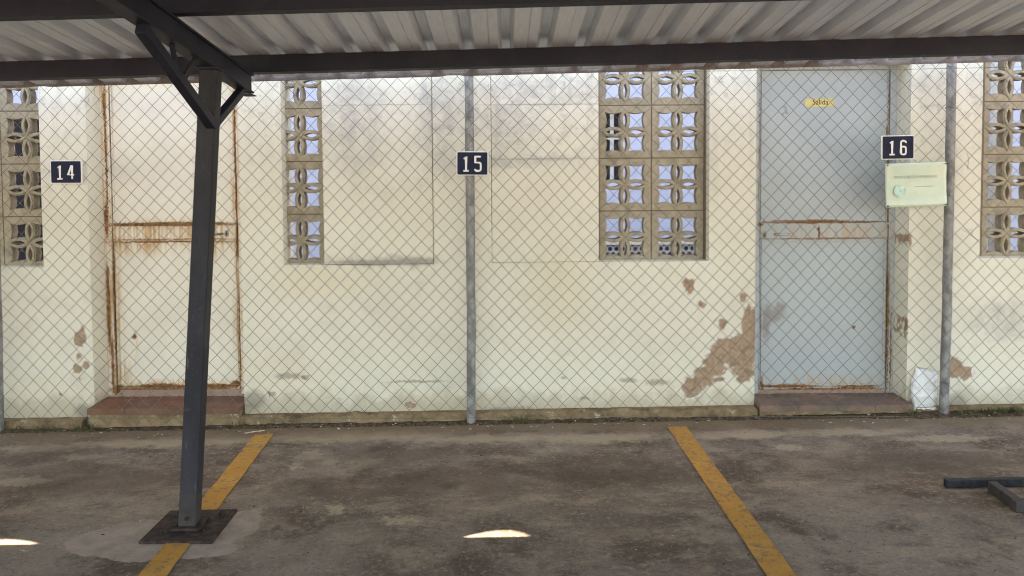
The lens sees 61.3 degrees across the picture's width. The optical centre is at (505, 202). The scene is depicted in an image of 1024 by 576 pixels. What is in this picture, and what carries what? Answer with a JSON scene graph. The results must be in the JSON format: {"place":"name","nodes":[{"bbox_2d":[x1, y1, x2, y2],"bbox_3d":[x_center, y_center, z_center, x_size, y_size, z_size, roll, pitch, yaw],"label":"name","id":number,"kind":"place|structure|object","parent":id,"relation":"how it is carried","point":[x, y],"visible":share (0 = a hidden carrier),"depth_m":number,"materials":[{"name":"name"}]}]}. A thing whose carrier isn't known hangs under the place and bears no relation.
{"place":"outdoors","nodes":[
{"label":"outdoors","id":0,"kind":"place"},
{"bbox_2d":[13,119,43,260],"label":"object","id":1,"kind":"structure","parent":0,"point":[18,146],"depth_m":8.50,"materials":[{"name":"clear glass"}]},
{"bbox_2d":[2,414,1007,435],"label":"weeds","id":2,"kind":"object","parent":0,"point":[523,420],"visible":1,"depth_m":5.21,"materials":[{"name":"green plant"}]},
{"bbox_2d":[2,425,1015,575],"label":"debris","id":3,"kind":"object","parent":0,"point":[748,554],"visible":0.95,"depth_m":4.04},
{"bbox_2d":[0,389,1023,575],"bbox_3d":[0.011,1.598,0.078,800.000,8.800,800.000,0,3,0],"label":"ground","id":4,"kind":"structure","parent":0,"point":[467,513],"depth_m":4.08,"materials":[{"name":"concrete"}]},
{"bbox_2d":[138,434,272,575],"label":"parking line","id":5,"kind":"object","parent":4,"relation":"on","point":[164,560],"visible":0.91,"depth_m":4.21,"materials":[{"name":"yellow paint"}]},
{"bbox_2d":[0,61,1023,428],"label":"boundary wall","id":6,"kind":"structure","parent":4,"relation":"on","point":[598,357],"depth_m":5.36,"materials":[{"name":"beige paint"}]},
{"bbox_2d":[0,86,43,265],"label":"block window","id":7,"kind":"structure","parent":6,"relation":"in","point":[6,197],"depth_m":5.42,"materials":[{"name":"beige concrete"}]},
{"bbox_2d":[99,82,243,394],"bbox_3d":[-2.094,0.189,5.530,0.993,2.096,0.090,0,3,0],"label":"door","id":8,"kind":"structure","parent":6,"relation":"in","point":[128,362],"depth_m":5.52,"materials":[{"name":"white paint"}]},
{"bbox_2d":[284,80,323,262],"bbox_3d":[-1.291,-0.258,5.444,0.325,1.317,0.079,0,3,0],"label":"block window","id":9,"kind":"structure","parent":6,"relation":"in","point":[309,212],"depth_m":5.41,"materials":[{"name":"beige concrete"}]},
{"bbox_2d":[598,69,705,259],"bbox_3d":[0.912,-0.289,5.433,0.676,1.337,0.100,0,3,0],"label":"block window","id":10,"kind":"structure","parent":6,"relation":"in","point":[650,147],"depth_m":5.41,"materials":[{"name":"beige concrete"}]},
{"bbox_2d":[754,64,897,393],"bbox_3d":[2.028,0.175,5.531,0.955,2.126,0.090,0,3,0],"label":"door","id":11,"kind":"structure","parent":6,"relation":"in","point":[843,187],"depth_m":5.52,"materials":[{"name":"blue paint"}]},
{"bbox_2d":[805,99,833,106],"bbox_3d":[1.993,-0.633,5.484,0.184,0.050,0.003,0,3,0],"label":"door label","id":12,"kind":"object","parent":11,"relation":"attached to","point":[819,102],"depth_m":5.48,"materials":[{"name":"yellow paper"}]},
{"bbox_2d":[979,61,1023,255],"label":"block window","id":13,"kind":"structure","parent":6,"relation":"in","point":[1007,126],"depth_m":5.41,"materials":[{"name":"beige concrete"}]},
{"bbox_2d":[0,0,1023,543],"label":"carport","id":14,"kind":"object","parent":4,"relation":"on","point":[210,46],"visible":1,"depth_m":3.92,"materials":[{"name":"grey metal"}]},
{"bbox_2d":[0,61,1023,430],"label":"chain link fence","id":15,"kind":"object","parent":4,"relation":"on","point":[946,327],"visible":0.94,"depth_m":5.19,"materials":[{"name":"metal"}]},
{"bbox_2d":[50,160,82,183],"bbox_3d":[-2.617,-0.181,5.148,0.189,0.139,0.016,0,3,0],"label":"number plate","id":16,"kind":"object","parent":15,"relation":"attached to","point":[66,171],"visible":1,"depth_m":5.14,"materials":[{"name":"metal"}]},
{"bbox_2d":[456,151,488,175],"bbox_3d":[-0.198,-0.232,5.146,0.192,0.144,0.016,0,3,0],"label":"number plate","id":17,"kind":"object","parent":15,"relation":"attached to","point":[473,163],"visible":1,"depth_m":5.14,"materials":[{"name":"metal"}]},
{"bbox_2d":[881,135,913,159],"bbox_3d":[2.334,-0.327,5.143,0.196,0.144,0.016,-1,3,0],"label":"number plate","id":18,"kind":"object","parent":15,"relation":"attached to","point":[895,147],"visible":1,"depth_m":5.14,"materials":[{"name":"metal"}]},
{"bbox_2d":[885,162,946,207],"bbox_3d":[2.450,-0.105,5.152,0.364,0.262,0.019,-2,3,0],"label":"notice board","id":19,"kind":"object","parent":15,"relation":"attached to","point":[915,184],"visible":1,"depth_m":5.15,"materials":[{"name":"beige plastic"}]},
{"bbox_2d":[12,62,1021,260],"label":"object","id":20,"kind":"structure","parent":4,"relation":"on","point":[635,195],"depth_m":8.40,"materials":[{"name":"glass"}]},
{"bbox_2d":[605,113,618,179],"bbox_3d":[0.933,-0.574,8.487,0.372,0.716,0.050,0,3,0],"label":"window","id":21,"kind":"structure","parent":20,"relation":"in","point":[613,122],"depth_m":8.49,"materials":[{"name":"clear glass"}]},
{"bbox_2d":[605,241,694,255],"bbox_3d":[1.319,0.829,7.675,2.588,0.973,0.070,0,3,0],"label":"window pane","id":22,"kind":"object","parent":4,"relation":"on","point":[612,248],"visible":0.02,"depth_m":7.64,"materials":[{"name":"glass"}]},
{"bbox_2d":[668,426,796,575],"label":"parking line","id":23,"kind":"object","parent":4,"relation":"on","point":[768,556],"visible":1,"depth_m":3.90,"materials":[{"name":"yellow paint"}]},
{"bbox_2d":[910,367,937,409],"bbox_3d":[2.589,1.172,5.342,0.171,0.307,0.100,0,3,0],"label":"plastic bag","id":24,"kind":"object","parent":4,"relation":"on","point":[929,388],"visible":0.82,"depth_m":5.32,"materials":[{"name":"white plastic"}]},
{"bbox_2d":[944,477,1023,512],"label":"steel bracket","id":25,"kind":"object","parent":4,"relation":"on","point":[996,486],"visible":1,"depth_m":4.12,"materials":[{"name":"black metal"}]},
{"bbox_2d":[0,409,1023,433],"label":"soil","id":26,"kind":"structure","parent":0,"point":[935,415],"depth_m":5.25,"materials":[{"name":"brown soil"}]},
{"bbox_2d":[8,405,1023,431],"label":"weeds","id":27,"kind":"object","parent":26,"relation":"on","point":[1002,409],"visible":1,"depth_m":5.24,"materials":[{"name":"green plant"}]},
{"bbox_2d":[25,418,1017,575],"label":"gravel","id":28,"kind":"structure","parent":0,"point":[422,521],"depth_m":3.93,"materials":[{"name":"grey gravel"}]}
]}

